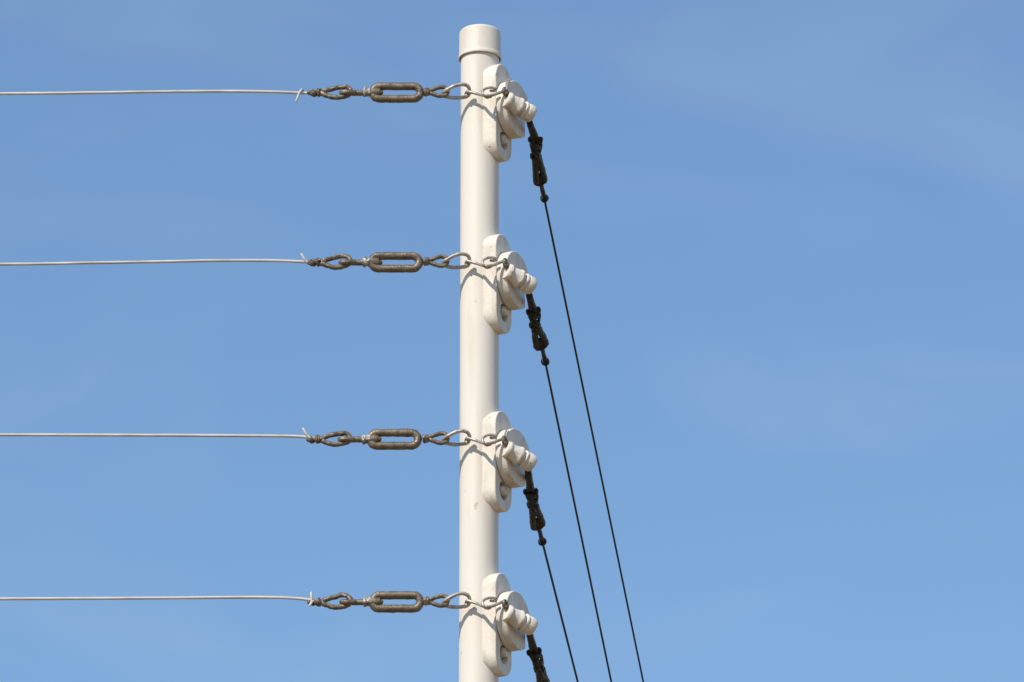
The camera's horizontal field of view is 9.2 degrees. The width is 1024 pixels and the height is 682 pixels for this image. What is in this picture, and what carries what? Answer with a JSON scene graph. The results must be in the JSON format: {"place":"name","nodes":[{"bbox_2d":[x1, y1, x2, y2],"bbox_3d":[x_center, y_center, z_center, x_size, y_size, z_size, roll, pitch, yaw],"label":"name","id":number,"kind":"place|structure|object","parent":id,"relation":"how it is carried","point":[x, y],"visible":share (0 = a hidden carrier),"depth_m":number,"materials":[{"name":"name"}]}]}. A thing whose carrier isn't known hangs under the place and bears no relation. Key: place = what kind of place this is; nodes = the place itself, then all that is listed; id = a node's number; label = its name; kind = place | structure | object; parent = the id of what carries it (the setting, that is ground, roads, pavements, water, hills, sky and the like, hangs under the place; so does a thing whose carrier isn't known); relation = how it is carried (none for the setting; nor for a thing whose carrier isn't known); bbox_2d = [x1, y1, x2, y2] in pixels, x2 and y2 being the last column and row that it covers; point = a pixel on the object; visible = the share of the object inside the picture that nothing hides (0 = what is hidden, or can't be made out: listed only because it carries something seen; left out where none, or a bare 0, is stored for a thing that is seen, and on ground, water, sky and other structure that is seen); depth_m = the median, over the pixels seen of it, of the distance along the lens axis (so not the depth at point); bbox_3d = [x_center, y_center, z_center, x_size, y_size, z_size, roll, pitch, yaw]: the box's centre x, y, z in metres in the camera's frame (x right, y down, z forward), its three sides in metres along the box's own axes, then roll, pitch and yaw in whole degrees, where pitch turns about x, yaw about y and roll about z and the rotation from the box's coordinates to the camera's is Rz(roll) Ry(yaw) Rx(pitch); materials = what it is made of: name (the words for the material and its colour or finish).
{"place":"outdoors","nodes":[
{"label":"outdoors","id":0,"kind":"place"},
{"bbox_2d":[0,0,1023,681],"label":"sky","id":1,"kind":"structure","parent":0,"point":[788,235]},
{"label":"ground","id":2,"kind":"structure","parent":0,"visible":0},
{"bbox_2d":[458,24,501,681],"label":"fence post","id":3,"kind":"object","parent":2,"relation":"on","point":[479,49],"visible":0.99,"depth_m":9.47,"materials":[{"name":"beige paint"}]},
{"bbox_2d":[482,411,536,512],"bbox_3d":[0.005,0.179,9.411,0.075,0.158,0.098,-11,-25,25],"label":"wire bracket","id":4,"kind":"object","parent":3,"relation":"attached to","point":[509,461],"visible":1,"depth_m":9.39,"materials":[{"name":"beige paint"}]},
{"bbox_2d":[306,428,506,449],"bbox_3d":[-0.156,0.147,9.397,0.299,0.037,0.036,-2,-22,5],"label":"turnbuckle","id":5,"kind":"object","parent":4,"relation":"attached to","point":[372,439],"visible":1,"depth_m":9.39,"materials":[{"name":"metal"}]},
{"bbox_2d":[0,428,310,438],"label":"fence wire","id":6,"kind":"object","parent":5,"relation":"attached to","point":[158,435],"visible":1,"depth_m":9.40,"materials":[{"name":"silver metal"}]},
{"bbox_2d":[523,470,546,545],"bbox_3d":[0.033,0.248,9.528,0.024,0.032,0.288,-2,-22,5],"label":"turnbuckle","id":7,"kind":"object","parent":4,"relation":"attached to","point":[530,493],"visible":1,"depth_m":9.52,"materials":[{"name":"black metal"}]},
{"bbox_2d":[542,546,578,681],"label":"fence wire","id":8,"kind":"object","parent":7,"relation":"attached to","point":[559,609],"visible":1,"depth_m":9.90,"materials":[{"name":"black metal"}]},
{"bbox_2d":[482,573,537,676],"bbox_3d":[0.006,0.417,9.315,0.075,0.158,0.098,-10,-24,23],"label":"wire bracket","id":9,"kind":"object","parent":3,"relation":"attached to","point":[509,623],"visible":1,"depth_m":9.29,"materials":[{"name":"beige paint"}]},
{"bbox_2d":[307,591,501,612],"bbox_3d":[-0.153,0.385,9.301,0.295,0.037,0.036,-2,-22,5],"label":"turnbuckle","id":10,"kind":"object","parent":9,"relation":"attached to","point":[374,602],"visible":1,"depth_m":9.30,"materials":[{"name":"metal"}]},
{"bbox_2d":[0,592,315,606],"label":"fence wire","id":11,"kind":"object","parent":10,"relation":"attached to","point":[161,597],"visible":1,"depth_m":9.30,"materials":[{"name":"silver metal"}]},
{"bbox_2d":[526,634,549,681],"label":"turnbuckle","id":12,"kind":"object","parent":9,"relation":"attached to","point":[534,653],"visible":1,"depth_m":9.40,"materials":[{"name":"black metal"}]},
{"bbox_2d":[483,234,536,334],"bbox_3d":[0.006,-0.086,9.519,0.075,0.158,0.097,-10,-23,23],"label":"wire bracket","id":13,"kind":"object","parent":3,"relation":"attached to","point":[509,284],"visible":1,"depth_m":9.49,"materials":[{"name":"beige paint"}]},
{"bbox_2d":[307,252,506,272],"bbox_3d":[-0.157,-0.117,9.504,0.302,0.037,0.037,-2,-22,5],"label":"turnbuckle","id":14,"kind":"object","parent":13,"relation":"attached to","point":[373,262],"visible":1,"depth_m":9.50,"materials":[{"name":"metal"}]},
{"bbox_2d":[0,253,307,265],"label":"fence wire","id":15,"kind":"object","parent":14,"relation":"attached to","point":[304,260],"visible":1,"depth_m":9.50,"materials":[{"name":"silver metal"}]},
{"bbox_2d":[526,293,549,365],"bbox_3d":[0.038,-0.021,9.623,0.025,0.030,0.262,-2,-22,6],"label":"turnbuckle","id":16,"kind":"object","parent":13,"relation":"attached to","point":[533,313],"visible":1,"depth_m":9.62,"materials":[{"name":"black metal"}]},
{"bbox_2d":[545,366,611,681],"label":"fence wire","id":17,"kind":"object","parent":16,"relation":"attached to","point":[571,488],"visible":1,"depth_m":10.29,"materials":[{"name":"black metal"}]},
{"bbox_2d":[483,64,536,162],"bbox_3d":[0.005,-0.347,9.624,0.075,0.158,0.098,-10,-24,24],"label":"wire bracket","id":18,"kind":"object","parent":3,"relation":"attached to","point":[509,112],"visible":1,"depth_m":9.60,"materials":[{"name":"beige paint"}]},
{"bbox_2d":[307,82,506,102],"bbox_3d":[-0.159,-0.375,9.608,0.304,0.037,0.036,-2,-22,5],"label":"turnbuckle","id":19,"kind":"object","parent":18,"relation":"attached to","point":[374,92],"visible":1,"depth_m":9.61,"materials":[{"name":"metal"}]},
{"bbox_2d":[0,88,308,101],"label":"fence wire","id":20,"kind":"object","parent":19,"relation":"attached to","point":[299,92],"visible":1,"depth_m":9.61,"materials":[{"name":"silver metal"}]},
{"bbox_2d":[526,121,548,202],"bbox_3d":[0.040,-0.279,9.738,0.023,0.031,0.280,-1,-22,3],"label":"turnbuckle","id":21,"kind":"object","parent":18,"relation":"attached to","point":[535,141],"visible":1,"depth_m":9.73,"materials":[{"name":"black metal"}]},
{"bbox_2d":[544,203,643,681],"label":"fence wire","id":22,"kind":"object","parent":21,"relation":"attached to","point":[570,326],"visible":1,"depth_m":10.67,"materials":[{"name":"black metal"}]}
]}

